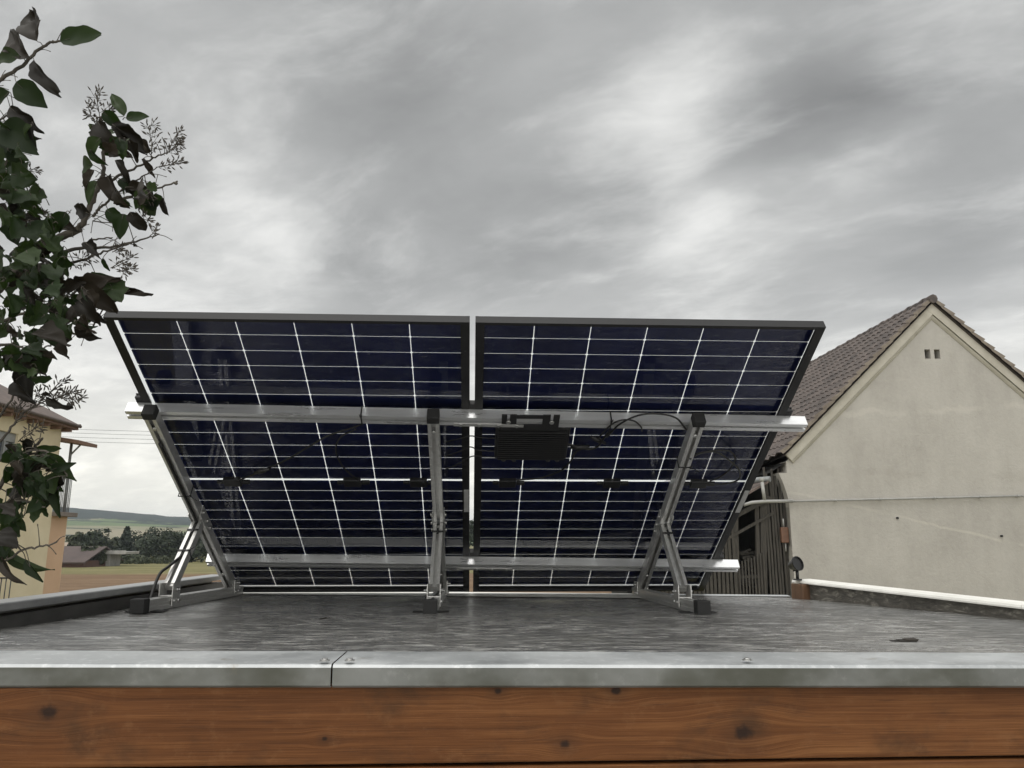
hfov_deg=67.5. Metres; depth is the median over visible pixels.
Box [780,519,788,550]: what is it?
junction cabinet
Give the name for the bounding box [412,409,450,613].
panel stand
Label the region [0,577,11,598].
garden fence
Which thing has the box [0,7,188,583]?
lilac bush
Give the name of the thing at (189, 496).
cable tie
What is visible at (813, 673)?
garden shed
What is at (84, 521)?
hills
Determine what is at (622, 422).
cable
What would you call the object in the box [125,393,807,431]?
mounting rail
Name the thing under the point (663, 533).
panel stand
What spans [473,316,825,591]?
solar panel
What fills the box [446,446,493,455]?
cable
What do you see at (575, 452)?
cable
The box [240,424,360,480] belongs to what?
cable
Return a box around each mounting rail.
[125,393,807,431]
[206,549,739,571]
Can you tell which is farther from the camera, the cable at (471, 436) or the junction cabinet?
the junction cabinet
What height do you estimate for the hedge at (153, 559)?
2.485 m
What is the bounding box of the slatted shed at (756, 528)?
[612,467,790,597]
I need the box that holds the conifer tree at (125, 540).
[114,526,137,559]
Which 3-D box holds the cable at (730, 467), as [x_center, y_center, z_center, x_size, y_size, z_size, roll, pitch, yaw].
[0.804,0.316,2.972,0.130,0.105,0.268,-5,-13,25]
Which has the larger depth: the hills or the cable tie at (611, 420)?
the hills
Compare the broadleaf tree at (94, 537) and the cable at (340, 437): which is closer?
the cable at (340, 437)
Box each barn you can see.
[62,546,123,566]
[744,294,1023,600]
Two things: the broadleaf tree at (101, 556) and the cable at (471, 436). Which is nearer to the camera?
the cable at (471, 436)
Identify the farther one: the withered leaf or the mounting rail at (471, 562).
the mounting rail at (471, 562)
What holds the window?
in the yellow house
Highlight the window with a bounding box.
[0,431,15,461]
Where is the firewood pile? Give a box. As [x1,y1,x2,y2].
[705,549,755,594]
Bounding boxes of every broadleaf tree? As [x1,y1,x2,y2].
[66,531,83,545]
[80,528,115,549]
[80,545,106,564]
[107,536,118,548]
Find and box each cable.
[149,443,197,597]
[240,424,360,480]
[335,428,357,479]
[446,435,494,442]
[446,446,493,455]
[446,455,494,468]
[516,449,582,480]
[568,430,610,449]
[597,419,642,438]
[606,413,686,437]
[689,451,740,484]
[695,449,735,481]
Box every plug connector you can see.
[254,467,270,474]
[571,444,588,449]
[590,435,605,444]
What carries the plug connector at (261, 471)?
attached to the cable at (307, 447)
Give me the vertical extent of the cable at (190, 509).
0.579 m
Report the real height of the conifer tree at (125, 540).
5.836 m
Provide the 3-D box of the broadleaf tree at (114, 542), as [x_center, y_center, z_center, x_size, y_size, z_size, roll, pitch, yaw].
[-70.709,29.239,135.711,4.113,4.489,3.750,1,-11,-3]
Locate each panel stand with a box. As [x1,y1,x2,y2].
[125,405,243,613]
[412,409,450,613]
[632,413,716,614]
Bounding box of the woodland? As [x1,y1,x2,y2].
[131,519,473,561]
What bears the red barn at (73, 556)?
on the ground
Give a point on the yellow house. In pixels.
(52, 527)
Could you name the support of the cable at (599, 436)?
attached to the mounting rail at (472, 416)
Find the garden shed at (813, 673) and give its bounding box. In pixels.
[0,574,1023,767]
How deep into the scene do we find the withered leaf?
1.84 m
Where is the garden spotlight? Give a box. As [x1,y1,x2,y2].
[788,556,803,579]
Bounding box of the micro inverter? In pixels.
[494,414,569,461]
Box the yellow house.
[0,384,96,598]
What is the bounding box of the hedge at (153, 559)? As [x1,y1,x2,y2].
[120,553,174,563]
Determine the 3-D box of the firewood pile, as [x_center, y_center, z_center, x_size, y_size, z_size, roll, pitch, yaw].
[5.902,5.656,20.430,1.901,2.481,0.776,1,-11,-3]
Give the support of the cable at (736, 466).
attached to the solar panel at (606, 500)
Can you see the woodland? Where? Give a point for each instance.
(168, 543)
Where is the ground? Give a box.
[59,546,611,592]
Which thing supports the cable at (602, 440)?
attached to the micro inverter
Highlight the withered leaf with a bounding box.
[889,638,918,641]
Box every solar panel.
[103,311,469,591]
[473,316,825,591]
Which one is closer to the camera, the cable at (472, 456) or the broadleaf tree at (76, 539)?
the cable at (472, 456)
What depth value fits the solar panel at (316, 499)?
2.86 m
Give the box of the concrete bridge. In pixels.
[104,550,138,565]
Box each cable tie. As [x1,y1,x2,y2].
[177,546,195,561]
[178,485,196,500]
[359,406,362,424]
[609,411,612,429]
[676,456,699,471]
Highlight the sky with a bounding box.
[0,0,1023,519]
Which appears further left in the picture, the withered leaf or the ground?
the ground
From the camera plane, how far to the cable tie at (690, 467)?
2.87 m
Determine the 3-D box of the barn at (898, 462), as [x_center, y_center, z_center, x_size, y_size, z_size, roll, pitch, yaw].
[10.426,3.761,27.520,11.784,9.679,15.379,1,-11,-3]
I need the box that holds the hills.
[52,507,472,545]
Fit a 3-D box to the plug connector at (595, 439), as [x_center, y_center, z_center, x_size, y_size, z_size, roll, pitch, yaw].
[0.320,0.208,2.844,0.070,0.032,0.019,7,-14,-32]
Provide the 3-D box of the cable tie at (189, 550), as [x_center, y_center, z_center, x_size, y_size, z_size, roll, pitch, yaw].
[-1.240,0.652,2.934,0.077,0.064,0.056,1,-11,-3]
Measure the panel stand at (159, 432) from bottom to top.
0.706 m
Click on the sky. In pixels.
(846, 165)
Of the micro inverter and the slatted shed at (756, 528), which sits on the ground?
the slatted shed at (756, 528)
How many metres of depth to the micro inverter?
2.79 m
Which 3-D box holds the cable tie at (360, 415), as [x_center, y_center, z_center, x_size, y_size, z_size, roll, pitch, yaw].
[-0.529,0.107,2.690,0.008,0.067,0.102,1,-11,-3]
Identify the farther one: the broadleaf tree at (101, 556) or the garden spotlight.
the broadleaf tree at (101, 556)
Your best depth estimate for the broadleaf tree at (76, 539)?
130.89 m
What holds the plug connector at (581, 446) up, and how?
attached to the cable at (602, 440)
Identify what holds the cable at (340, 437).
attached to the solar panel at (316, 499)

